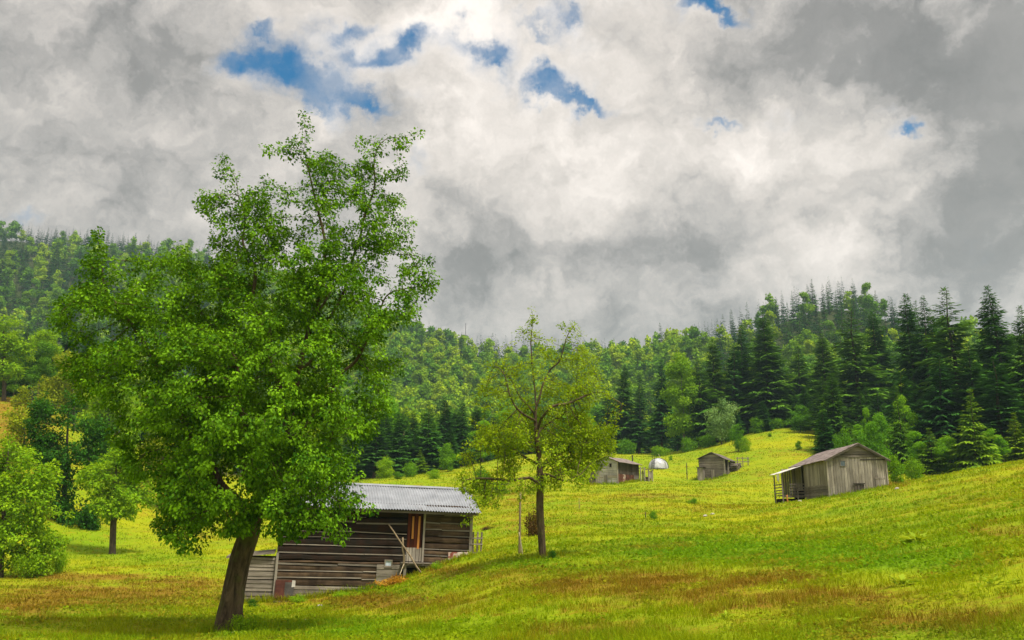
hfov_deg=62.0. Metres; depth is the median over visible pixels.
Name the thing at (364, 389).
broadleaf tree
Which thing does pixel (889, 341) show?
broadleaf tree
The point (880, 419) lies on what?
broadleaf tree
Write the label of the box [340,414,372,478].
conifer tree
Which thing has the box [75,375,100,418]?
broadleaf tree
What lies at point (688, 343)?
broadleaf tree
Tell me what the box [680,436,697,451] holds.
shrub
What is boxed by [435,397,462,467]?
spruce tree
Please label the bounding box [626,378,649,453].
spruce tree
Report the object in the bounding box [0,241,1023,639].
ground
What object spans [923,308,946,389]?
spruce tree
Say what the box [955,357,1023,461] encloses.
spruce tree
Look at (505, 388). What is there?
broadleaf tree
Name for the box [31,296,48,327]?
broadleaf tree
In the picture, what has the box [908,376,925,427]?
conifer tree
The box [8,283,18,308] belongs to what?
conifer tree
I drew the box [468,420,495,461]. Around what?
broadleaf tree
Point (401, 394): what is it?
broadleaf tree
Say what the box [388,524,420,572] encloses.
leaning pole
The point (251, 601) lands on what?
shrub
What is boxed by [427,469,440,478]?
shrub
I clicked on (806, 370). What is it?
broadleaf tree
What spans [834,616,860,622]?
dock plant
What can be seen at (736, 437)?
shrub
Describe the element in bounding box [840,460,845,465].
window
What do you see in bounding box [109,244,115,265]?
conifer tree
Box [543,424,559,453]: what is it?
conifer tree
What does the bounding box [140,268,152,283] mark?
broadleaf tree
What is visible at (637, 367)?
conifer tree
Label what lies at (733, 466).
firewood pile
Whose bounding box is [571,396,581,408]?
broadleaf tree
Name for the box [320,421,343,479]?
conifer tree
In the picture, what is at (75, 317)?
conifer tree
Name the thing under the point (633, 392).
broadleaf tree
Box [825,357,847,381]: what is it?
broadleaf tree
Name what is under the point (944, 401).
spruce tree
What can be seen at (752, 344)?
broadleaf tree
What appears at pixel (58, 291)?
broadleaf tree
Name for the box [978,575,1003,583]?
dock plant
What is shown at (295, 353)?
broadleaf tree
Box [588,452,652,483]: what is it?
plank cabin
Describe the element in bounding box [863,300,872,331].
conifer tree
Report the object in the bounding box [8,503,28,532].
shrub
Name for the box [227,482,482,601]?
log barn
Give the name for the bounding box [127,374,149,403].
broadleaf tree
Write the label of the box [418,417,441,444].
broadleaf tree
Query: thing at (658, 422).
spruce tree
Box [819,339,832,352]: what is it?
broadleaf tree
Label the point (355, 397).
broadleaf tree
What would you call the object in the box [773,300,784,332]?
conifer tree
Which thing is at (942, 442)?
tree
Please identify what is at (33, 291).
broadleaf tree
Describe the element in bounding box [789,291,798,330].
conifer tree
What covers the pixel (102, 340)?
broadleaf tree
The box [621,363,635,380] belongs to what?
broadleaf tree
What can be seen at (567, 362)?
broadleaf tree
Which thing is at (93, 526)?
shrub
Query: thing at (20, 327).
broadleaf tree
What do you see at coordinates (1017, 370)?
spruce tree
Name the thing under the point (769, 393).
spruce tree
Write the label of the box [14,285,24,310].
conifer tree
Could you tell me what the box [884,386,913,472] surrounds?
young spruce
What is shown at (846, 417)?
conifer tree
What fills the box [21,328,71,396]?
broadleaf tree
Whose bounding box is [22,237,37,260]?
broadleaf tree
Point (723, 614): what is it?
dock plant
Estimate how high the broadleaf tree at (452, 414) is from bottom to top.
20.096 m
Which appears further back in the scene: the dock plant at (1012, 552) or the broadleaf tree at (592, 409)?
the broadleaf tree at (592, 409)
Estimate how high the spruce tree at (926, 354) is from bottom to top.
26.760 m
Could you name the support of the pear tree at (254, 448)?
on the ground at (764, 443)
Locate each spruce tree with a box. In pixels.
[387,412,416,469]
[408,402,442,470]
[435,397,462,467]
[454,399,476,466]
[593,382,614,451]
[606,366,637,453]
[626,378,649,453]
[646,360,674,449]
[681,359,719,446]
[700,338,732,442]
[718,343,756,433]
[724,324,755,434]
[736,311,800,425]
[783,347,815,421]
[805,333,849,419]
[809,408,836,456]
[812,308,892,424]
[859,311,900,421]
[881,369,937,456]
[885,293,926,430]
[906,353,968,467]
[907,295,952,419]
[912,286,995,431]
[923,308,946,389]
[945,343,1008,459]
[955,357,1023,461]
[970,285,1017,459]
[972,300,1000,460]
[1002,305,1023,449]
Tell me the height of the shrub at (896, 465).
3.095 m
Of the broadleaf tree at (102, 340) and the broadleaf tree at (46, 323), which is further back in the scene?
the broadleaf tree at (46, 323)
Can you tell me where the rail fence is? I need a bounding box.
[736,457,748,464]
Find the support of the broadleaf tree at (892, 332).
on the ground at (764, 443)
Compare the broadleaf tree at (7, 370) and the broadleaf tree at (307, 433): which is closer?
the broadleaf tree at (7, 370)
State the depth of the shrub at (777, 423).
175.12 m
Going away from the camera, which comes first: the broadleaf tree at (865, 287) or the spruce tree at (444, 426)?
the spruce tree at (444, 426)
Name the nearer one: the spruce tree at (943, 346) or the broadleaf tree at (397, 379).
the spruce tree at (943, 346)
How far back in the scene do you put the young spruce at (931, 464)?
102.31 m
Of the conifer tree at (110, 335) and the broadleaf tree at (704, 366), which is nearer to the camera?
the broadleaf tree at (704, 366)
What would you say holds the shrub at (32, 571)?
on the ground at (764, 443)
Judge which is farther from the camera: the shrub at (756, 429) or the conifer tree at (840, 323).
the conifer tree at (840, 323)
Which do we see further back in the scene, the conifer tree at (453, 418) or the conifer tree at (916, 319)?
the conifer tree at (916, 319)
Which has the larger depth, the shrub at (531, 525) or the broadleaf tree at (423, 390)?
the broadleaf tree at (423, 390)
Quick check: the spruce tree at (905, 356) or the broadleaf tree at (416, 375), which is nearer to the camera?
the spruce tree at (905, 356)
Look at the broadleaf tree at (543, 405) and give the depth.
374.23 m
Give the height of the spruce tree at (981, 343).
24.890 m
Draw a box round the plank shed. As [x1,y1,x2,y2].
[771,443,890,503]
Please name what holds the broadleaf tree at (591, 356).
on the ground at (764, 443)
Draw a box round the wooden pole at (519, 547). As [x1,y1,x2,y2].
[518,493,520,552]
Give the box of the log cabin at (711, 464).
[696,452,735,480]
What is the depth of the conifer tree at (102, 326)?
500.07 m
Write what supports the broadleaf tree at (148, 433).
on the ground at (764, 443)
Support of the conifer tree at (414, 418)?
on the ground at (764, 443)
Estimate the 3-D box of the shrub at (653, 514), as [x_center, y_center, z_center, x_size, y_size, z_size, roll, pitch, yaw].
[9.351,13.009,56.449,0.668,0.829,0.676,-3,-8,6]
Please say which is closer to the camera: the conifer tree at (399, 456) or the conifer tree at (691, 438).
the conifer tree at (399, 456)
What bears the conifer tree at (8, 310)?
on the ground at (764, 443)
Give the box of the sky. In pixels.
[0,0,1023,358]
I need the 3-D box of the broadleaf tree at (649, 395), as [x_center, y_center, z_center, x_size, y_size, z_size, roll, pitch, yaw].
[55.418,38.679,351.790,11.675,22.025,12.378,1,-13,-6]
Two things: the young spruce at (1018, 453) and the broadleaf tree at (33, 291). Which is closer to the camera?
the young spruce at (1018, 453)
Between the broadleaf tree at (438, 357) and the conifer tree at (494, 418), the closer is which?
the conifer tree at (494, 418)
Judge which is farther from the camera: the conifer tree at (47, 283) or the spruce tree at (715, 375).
the conifer tree at (47, 283)
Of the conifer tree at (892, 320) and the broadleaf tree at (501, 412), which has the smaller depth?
the broadleaf tree at (501, 412)
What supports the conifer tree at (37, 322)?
on the ground at (764, 443)
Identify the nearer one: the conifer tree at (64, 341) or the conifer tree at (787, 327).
the conifer tree at (64, 341)
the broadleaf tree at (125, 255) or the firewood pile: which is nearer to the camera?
the firewood pile
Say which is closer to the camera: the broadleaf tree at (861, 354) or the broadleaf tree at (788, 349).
the broadleaf tree at (861, 354)
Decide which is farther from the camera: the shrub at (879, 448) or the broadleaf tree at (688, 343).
the broadleaf tree at (688, 343)
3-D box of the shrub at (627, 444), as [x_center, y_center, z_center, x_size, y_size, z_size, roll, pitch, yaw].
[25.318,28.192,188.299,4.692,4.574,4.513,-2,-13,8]
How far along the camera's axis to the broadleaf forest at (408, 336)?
495.40 m
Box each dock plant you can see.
[720,610,734,618]
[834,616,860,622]
[883,573,921,584]
[895,531,935,543]
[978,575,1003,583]
[995,548,1023,556]
[1004,578,1021,583]
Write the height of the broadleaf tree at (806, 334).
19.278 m
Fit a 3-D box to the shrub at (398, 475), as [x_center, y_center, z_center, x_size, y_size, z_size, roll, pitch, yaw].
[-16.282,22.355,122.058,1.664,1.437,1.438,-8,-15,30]
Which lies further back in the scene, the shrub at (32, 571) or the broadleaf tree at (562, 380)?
the broadleaf tree at (562, 380)
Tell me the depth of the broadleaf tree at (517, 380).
442.55 m
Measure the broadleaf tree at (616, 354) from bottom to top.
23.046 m
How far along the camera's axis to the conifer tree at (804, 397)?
169.18 m
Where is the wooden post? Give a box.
[401,537,404,568]
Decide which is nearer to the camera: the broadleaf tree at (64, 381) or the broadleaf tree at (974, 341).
the broadleaf tree at (64, 381)
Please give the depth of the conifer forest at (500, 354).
494.79 m
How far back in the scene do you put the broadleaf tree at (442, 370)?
469.94 m
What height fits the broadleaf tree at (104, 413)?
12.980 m
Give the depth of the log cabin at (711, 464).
124.49 m
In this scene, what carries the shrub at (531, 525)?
on the ground at (764, 443)
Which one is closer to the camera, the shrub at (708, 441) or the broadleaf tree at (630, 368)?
the shrub at (708, 441)
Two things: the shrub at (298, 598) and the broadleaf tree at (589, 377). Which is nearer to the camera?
the shrub at (298, 598)
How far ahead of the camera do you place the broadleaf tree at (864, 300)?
422.65 m
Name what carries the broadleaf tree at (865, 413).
on the ground at (764, 443)
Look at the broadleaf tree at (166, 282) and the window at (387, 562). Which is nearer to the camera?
the window at (387, 562)
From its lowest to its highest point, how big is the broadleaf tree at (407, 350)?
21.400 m
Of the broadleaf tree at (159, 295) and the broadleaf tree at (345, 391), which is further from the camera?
the broadleaf tree at (159, 295)
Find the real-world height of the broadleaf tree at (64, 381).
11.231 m
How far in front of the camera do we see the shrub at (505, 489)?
88.17 m
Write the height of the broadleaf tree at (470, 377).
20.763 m
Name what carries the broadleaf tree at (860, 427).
on the ground at (764, 443)
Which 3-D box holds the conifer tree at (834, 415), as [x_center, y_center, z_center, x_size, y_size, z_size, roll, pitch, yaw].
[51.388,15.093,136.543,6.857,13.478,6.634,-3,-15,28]
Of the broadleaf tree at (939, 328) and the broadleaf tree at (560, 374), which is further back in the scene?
the broadleaf tree at (560, 374)
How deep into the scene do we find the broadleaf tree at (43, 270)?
580.63 m
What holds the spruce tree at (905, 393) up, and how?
on the ground at (764, 443)
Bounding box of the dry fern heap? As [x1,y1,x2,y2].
[367,572,409,588]
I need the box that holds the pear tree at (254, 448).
[45,109,443,630]
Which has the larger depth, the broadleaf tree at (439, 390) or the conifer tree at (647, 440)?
the broadleaf tree at (439, 390)
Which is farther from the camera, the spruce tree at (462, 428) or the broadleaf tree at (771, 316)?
the broadleaf tree at (771, 316)
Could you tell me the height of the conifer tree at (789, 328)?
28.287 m
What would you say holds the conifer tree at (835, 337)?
on the ground at (764, 443)
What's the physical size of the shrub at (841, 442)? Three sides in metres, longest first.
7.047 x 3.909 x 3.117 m
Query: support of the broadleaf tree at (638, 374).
on the ground at (764, 443)
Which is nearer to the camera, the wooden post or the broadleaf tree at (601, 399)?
the wooden post
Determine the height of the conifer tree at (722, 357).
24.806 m
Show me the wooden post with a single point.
(403, 552)
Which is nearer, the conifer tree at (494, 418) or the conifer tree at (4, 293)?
the conifer tree at (494, 418)
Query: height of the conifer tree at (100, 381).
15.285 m
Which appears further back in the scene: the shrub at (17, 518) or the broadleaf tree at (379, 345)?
the broadleaf tree at (379, 345)
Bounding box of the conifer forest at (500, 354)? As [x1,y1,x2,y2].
[0,224,1022,474]
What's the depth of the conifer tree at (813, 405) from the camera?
159.98 m
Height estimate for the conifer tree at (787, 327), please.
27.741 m
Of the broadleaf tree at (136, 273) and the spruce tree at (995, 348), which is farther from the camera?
the broadleaf tree at (136, 273)
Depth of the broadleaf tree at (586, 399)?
385.17 m
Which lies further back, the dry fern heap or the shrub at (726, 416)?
the shrub at (726, 416)
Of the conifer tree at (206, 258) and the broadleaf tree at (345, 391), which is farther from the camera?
the conifer tree at (206, 258)
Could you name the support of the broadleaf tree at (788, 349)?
on the ground at (764, 443)
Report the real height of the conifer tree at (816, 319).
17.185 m
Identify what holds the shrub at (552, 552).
on the ground at (764, 443)
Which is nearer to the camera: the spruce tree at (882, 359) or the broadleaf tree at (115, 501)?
the broadleaf tree at (115, 501)
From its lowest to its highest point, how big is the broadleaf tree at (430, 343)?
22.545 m
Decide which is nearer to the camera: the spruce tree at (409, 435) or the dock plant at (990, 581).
the dock plant at (990, 581)
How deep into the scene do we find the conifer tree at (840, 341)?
330.99 m
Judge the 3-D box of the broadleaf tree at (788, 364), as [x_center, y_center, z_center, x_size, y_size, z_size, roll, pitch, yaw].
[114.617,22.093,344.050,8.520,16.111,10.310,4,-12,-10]
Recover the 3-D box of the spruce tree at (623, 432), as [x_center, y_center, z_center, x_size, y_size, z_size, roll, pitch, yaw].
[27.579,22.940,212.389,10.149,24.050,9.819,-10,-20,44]
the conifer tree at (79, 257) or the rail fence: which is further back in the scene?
the conifer tree at (79, 257)
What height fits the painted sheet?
0.520 m
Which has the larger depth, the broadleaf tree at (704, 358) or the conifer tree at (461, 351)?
the conifer tree at (461, 351)
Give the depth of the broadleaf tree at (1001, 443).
101.00 m
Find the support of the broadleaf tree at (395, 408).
on the ground at (764, 443)
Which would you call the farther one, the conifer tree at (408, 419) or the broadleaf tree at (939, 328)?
the broadleaf tree at (939, 328)
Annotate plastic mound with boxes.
[648,458,668,468]
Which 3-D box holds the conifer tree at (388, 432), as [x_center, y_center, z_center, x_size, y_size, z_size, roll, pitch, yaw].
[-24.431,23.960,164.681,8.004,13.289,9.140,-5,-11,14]
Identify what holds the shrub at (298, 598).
on the ground at (764, 443)
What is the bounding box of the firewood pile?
[730,463,737,470]
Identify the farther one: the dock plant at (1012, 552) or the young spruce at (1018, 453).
the young spruce at (1018, 453)
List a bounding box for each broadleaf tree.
[0,250,17,274]
[0,315,36,400]
[0,405,56,465]
[0,427,75,577]
[6,347,29,395]
[8,319,27,337]
[10,381,54,424]
[17,291,32,310]
[20,340,58,395]
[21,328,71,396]
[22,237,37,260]
[22,387,118,529]
[27,278,43,303]
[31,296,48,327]
[33,256,48,281]
[34,267,47,287]
[40,348,89,429]
[41,315,61,342]
[47,287,66,313]
[54,380,72,410]
[74,383,143,473]
[74,447,157,553]
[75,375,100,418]
[76,387,91,414]
[99,336,109,356]
[105,263,120,292]
[110,376,136,429]
[117,252,130,273]
[121,397,139,427]
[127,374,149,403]
[132,263,141,283]
[134,392,161,444]
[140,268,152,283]
[141,437,173,497]
[153,283,164,304]
[156,277,170,299]
[219,451,232,475]
[287,344,299,361]
[301,421,313,445]
[335,345,347,361]
[340,367,350,385]
[340,388,353,409]
[342,359,357,390]
[349,392,364,415]
[358,342,373,356]
[361,387,372,420]
[372,342,385,360]
[377,396,408,439]
[386,380,401,398]
[387,355,395,373]
[389,368,403,387]
[395,386,417,409]
[401,347,416,366]
[408,369,423,387]
[412,352,426,371]
[417,368,432,393]
[417,380,432,401]
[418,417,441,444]
[422,338,438,353]
[426,352,444,381]
[431,381,447,411]
[432,393,458,413]
[435,362,450,387]
[441,407,461,424]
[449,364,463,386]
[461,347,475,364]
[463,370,479,396]
[468,374,481,397]
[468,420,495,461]
[470,363,485,387]
[471,407,493,455]
[477,396,491,420]
[493,409,521,444]
[500,382,515,405]
[510,374,527,400]
[516,379,532,397]
[533,384,545,398]
[537,400,547,412]
[549,415,577,444]
[552,377,564,395]
[553,371,566,390]
[557,354,576,373]
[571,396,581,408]
[574,413,598,452]
[575,344,590,365]
[581,353,595,372]
[581,386,591,411]
[586,374,602,404]
[588,405,606,423]
[592,367,606,390]
[598,392,614,404]
[608,346,624,369]
[608,368,621,394]
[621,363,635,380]
[623,388,635,397]
[631,370,644,388]
[638,387,654,415]
[645,356,665,385]
[649,378,662,403]
[658,342,670,370]
[658,352,702,449]
[667,378,684,392]
[677,335,693,360]
[693,331,716,360]
[697,352,715,368]
[698,360,712,384]
[724,343,740,372]
[746,341,757,358]
[761,311,782,338]
[781,339,804,364]
[785,355,804,372]
[792,362,815,387]
[793,328,818,355]
[796,291,815,318]
[802,339,816,367]
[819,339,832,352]
[823,320,835,343]
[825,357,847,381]
[847,424,867,443]
[852,342,871,373]
[857,282,873,305]
[858,295,880,325]
[860,407,872,439]
[868,412,893,451]
[882,337,894,364]
[887,328,898,345]
[891,344,909,371]
[893,394,919,443]
[904,431,926,461]
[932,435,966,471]
[933,317,949,340]
[945,334,968,363]
[959,320,973,342]
[969,333,984,356]
[981,428,1011,463]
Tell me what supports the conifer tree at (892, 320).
on the ground at (764, 443)
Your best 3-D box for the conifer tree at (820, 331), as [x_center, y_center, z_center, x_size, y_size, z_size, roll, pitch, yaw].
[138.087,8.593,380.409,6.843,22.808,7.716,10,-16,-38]
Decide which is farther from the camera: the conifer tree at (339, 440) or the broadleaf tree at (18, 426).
the conifer tree at (339, 440)
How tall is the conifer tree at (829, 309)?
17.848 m
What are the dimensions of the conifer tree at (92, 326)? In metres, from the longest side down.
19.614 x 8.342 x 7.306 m
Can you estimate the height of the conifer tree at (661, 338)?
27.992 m
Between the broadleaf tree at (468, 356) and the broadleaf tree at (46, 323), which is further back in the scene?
the broadleaf tree at (468, 356)
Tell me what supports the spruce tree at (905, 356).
on the ground at (764, 443)
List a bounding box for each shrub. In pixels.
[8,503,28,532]
[9,548,55,577]
[47,545,70,573]
[83,511,100,530]
[229,609,266,631]
[246,598,261,606]
[289,594,308,603]
[332,590,351,596]
[375,457,394,478]
[394,471,404,478]
[402,461,418,476]
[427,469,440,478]
[431,561,442,569]
[437,442,460,470]
[472,465,492,492]
[491,481,512,493]
[522,506,545,536]
[544,550,556,558]
[617,437,636,453]
[648,510,657,519]
[650,445,670,455]
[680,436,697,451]
[687,498,698,503]
[696,434,717,447]
[704,398,739,443]
[718,432,731,441]
[728,424,747,451]
[738,436,751,451]
[749,417,770,433]
[770,417,787,428]
[784,405,812,431]
[795,440,802,449]
[832,426,853,448]
[855,421,892,475]
[888,454,906,482]
[904,456,924,479]
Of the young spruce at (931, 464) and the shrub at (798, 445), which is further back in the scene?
the shrub at (798, 445)
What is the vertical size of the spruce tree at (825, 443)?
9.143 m
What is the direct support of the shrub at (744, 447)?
on the ground at (764, 443)
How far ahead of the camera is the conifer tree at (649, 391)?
322.57 m
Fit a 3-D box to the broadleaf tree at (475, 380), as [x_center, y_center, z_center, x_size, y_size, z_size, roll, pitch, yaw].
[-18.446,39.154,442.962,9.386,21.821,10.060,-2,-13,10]
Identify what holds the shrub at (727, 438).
on the ground at (764, 443)
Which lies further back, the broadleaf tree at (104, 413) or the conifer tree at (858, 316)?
the conifer tree at (858, 316)
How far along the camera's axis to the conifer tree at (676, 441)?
190.74 m
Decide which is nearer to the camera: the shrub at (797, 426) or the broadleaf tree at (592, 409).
the shrub at (797, 426)
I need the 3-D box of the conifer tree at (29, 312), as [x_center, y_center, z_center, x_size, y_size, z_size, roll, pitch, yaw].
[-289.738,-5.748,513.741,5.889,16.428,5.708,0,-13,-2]
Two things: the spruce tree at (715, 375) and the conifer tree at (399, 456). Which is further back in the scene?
the spruce tree at (715, 375)
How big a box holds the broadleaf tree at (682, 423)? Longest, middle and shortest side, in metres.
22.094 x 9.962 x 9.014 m
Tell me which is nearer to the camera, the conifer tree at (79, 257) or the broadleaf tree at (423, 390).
the broadleaf tree at (423, 390)
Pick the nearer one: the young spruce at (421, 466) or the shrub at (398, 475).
the shrub at (398, 475)
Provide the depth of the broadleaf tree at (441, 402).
384.09 m
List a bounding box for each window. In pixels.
[384,560,392,567]
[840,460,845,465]
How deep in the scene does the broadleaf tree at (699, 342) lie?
434.47 m
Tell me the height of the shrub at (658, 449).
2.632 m
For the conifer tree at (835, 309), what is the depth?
438.76 m
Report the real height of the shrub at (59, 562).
2.669 m
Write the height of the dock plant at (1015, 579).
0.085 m
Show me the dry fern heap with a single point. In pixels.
(390, 581)
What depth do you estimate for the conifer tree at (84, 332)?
468.00 m
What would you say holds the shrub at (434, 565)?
on the ground at (764, 443)
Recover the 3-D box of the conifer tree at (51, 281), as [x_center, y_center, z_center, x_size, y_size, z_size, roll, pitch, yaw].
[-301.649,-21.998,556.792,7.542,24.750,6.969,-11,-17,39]
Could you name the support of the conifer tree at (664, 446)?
on the ground at (764, 443)
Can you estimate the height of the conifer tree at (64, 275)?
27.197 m
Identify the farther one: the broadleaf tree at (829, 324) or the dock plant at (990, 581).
the broadleaf tree at (829, 324)
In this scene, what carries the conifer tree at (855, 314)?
on the ground at (764, 443)
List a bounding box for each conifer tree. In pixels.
[0,252,6,285]
[0,267,11,305]
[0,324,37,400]
[0,330,25,396]
[7,297,11,315]
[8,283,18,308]
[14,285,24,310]
[16,248,32,271]
[17,236,25,263]
[26,298,33,320]
[31,282,43,310]
[32,306,41,355]
[41,258,54,295]
[44,269,54,293]
[48,240,62,272]
[50,251,60,279]
[54,313,76,407]
[58,253,70,288]
[69,310,81,331]
[73,241,82,273]
[75,320,99,411]
[80,311,89,352]
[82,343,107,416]
[99,315,108,331]
[106,312,114,339]
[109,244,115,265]
[128,233,136,257]
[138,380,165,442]
[203,246,213,266]
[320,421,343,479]
[338,436,349,462]
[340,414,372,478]
[344,424,361,470]
[347,421,377,478]
[357,410,392,478]
[377,412,394,472]
[385,409,410,475]
[404,408,411,437]
[406,410,418,443]
[410,428,419,457]
[417,325,424,345]
[438,428,460,468]
[450,409,473,466]
[459,332,463,354]
[467,406,494,463]
[488,414,508,459]
[518,411,546,454]
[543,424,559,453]
[591,408,601,452]
[633,348,644,384]
[641,409,658,452]
[645,381,654,449]
[647,412,672,453]
[657,324,664,342]
[669,407,686,450]
[685,400,697,446]
[717,334,724,371]
[722,349,727,371]
[725,401,747,435]
[754,401,774,431]
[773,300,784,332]
[780,314,792,366]
[783,304,796,351]
[784,392,799,427]
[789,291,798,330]
[793,387,812,430]
[795,311,804,336]
[800,300,809,328]
[805,390,820,430]
[807,376,828,432]
[809,279,819,315]
[812,303,823,333]
[812,373,851,448]
[815,314,826,353]
[818,299,828,328]
[823,286,833,314]
[831,327,839,347]
[832,290,841,324]
[832,297,849,348]
[836,330,848,367]
[839,404,854,428]
[845,387,873,442]
[848,287,860,326]
[850,301,860,334]
[858,384,875,427]
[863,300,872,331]
[870,391,892,429]
[873,294,883,321]
[881,305,895,340]
[883,387,894,422]
[885,302,900,340]
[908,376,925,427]
[910,301,923,349]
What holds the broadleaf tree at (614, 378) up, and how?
on the ground at (764, 443)
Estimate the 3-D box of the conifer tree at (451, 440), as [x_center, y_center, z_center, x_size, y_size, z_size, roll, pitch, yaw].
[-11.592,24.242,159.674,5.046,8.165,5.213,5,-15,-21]
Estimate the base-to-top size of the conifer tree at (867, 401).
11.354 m
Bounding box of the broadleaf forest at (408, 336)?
[0,220,1023,466]
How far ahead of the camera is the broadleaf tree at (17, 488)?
55.79 m
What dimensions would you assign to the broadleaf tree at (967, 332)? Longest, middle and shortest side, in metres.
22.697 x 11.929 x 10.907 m
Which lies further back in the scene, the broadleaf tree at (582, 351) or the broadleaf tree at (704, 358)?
the broadleaf tree at (582, 351)
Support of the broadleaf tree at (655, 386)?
on the ground at (764, 443)
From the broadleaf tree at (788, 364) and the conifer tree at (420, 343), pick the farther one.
the conifer tree at (420, 343)
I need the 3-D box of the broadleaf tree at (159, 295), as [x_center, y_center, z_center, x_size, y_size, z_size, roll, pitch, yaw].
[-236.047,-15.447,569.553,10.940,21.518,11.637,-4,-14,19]
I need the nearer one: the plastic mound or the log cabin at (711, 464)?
the log cabin at (711, 464)
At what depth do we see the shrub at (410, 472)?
129.79 m
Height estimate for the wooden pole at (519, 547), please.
2.822 m
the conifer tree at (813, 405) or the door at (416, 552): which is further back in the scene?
the conifer tree at (813, 405)
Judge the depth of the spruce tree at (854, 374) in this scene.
160.96 m
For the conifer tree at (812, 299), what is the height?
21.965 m
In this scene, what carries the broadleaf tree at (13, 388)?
on the ground at (764, 443)
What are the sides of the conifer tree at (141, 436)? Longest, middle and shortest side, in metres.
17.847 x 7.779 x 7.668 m
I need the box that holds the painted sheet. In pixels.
[448,552,467,559]
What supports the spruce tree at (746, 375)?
on the ground at (764, 443)
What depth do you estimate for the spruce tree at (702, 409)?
179.96 m
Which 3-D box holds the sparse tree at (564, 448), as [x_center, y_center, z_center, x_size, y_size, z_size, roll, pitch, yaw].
[1.044,4.356,33.860,6.848,10.124,4.164,0,-13,0]
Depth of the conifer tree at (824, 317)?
435.31 m
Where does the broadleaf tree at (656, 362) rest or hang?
on the ground at (764, 443)
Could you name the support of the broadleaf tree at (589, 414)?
on the ground at (764, 443)
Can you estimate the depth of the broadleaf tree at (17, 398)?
118.46 m
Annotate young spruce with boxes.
[412,450,428,473]
[848,424,855,444]
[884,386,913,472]
[912,428,954,474]
[946,389,1001,471]
[999,412,1023,461]
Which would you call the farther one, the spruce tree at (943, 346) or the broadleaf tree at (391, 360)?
the broadleaf tree at (391, 360)
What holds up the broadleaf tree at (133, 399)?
on the ground at (764, 443)
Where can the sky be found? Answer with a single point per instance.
(620, 170)
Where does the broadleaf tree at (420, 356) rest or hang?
on the ground at (764, 443)
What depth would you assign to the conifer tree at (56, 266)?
604.46 m
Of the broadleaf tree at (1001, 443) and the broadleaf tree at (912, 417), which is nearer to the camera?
the broadleaf tree at (1001, 443)
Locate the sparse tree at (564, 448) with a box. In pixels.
[450,306,623,557]
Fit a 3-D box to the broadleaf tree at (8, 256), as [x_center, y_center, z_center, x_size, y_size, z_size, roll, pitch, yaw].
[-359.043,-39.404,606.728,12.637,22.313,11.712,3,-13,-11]
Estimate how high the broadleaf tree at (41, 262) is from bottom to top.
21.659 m
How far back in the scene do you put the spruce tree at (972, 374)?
114.87 m
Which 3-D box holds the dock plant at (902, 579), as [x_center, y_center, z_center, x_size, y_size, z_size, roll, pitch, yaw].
[6.534,4.367,14.356,0.627,0.196,0.539,4,-13,-17]
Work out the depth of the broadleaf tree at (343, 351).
474.39 m
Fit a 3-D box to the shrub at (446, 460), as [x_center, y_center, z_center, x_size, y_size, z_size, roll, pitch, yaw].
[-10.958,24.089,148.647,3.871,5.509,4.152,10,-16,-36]
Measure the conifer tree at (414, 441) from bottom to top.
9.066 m
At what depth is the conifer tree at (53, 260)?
624.62 m
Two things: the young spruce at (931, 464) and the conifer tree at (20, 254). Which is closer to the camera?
the young spruce at (931, 464)
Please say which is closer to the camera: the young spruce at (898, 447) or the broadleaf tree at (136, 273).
the young spruce at (898, 447)
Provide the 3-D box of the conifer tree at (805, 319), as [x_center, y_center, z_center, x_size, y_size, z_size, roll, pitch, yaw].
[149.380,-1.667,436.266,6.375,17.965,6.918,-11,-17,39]
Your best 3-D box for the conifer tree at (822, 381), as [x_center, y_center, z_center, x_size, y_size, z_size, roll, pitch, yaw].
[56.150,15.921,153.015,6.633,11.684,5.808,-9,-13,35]
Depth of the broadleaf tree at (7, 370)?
139.39 m
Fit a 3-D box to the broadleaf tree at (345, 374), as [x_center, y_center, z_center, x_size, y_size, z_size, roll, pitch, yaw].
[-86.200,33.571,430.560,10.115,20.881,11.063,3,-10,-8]
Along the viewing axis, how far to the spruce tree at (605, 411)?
215.77 m
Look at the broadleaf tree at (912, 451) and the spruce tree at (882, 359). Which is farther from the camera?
the spruce tree at (882, 359)
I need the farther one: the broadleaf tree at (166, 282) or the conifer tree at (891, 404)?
the broadleaf tree at (166, 282)
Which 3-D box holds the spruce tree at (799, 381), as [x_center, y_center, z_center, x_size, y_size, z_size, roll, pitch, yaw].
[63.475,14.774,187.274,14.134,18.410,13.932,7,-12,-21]
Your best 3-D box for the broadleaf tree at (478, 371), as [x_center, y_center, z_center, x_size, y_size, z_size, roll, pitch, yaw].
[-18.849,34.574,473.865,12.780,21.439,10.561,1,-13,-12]
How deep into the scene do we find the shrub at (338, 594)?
40.08 m
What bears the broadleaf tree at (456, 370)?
on the ground at (764, 443)
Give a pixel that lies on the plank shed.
(853, 467)
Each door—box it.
[405,505,422,561]
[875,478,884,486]
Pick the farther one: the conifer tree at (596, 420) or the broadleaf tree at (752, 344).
the broadleaf tree at (752, 344)
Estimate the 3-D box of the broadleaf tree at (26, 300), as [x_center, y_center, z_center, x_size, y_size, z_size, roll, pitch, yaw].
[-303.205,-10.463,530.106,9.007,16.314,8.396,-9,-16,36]
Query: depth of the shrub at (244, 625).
22.94 m
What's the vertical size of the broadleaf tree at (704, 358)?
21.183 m
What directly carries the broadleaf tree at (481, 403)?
on the ground at (764, 443)
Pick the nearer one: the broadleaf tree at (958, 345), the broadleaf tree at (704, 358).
the broadleaf tree at (958, 345)

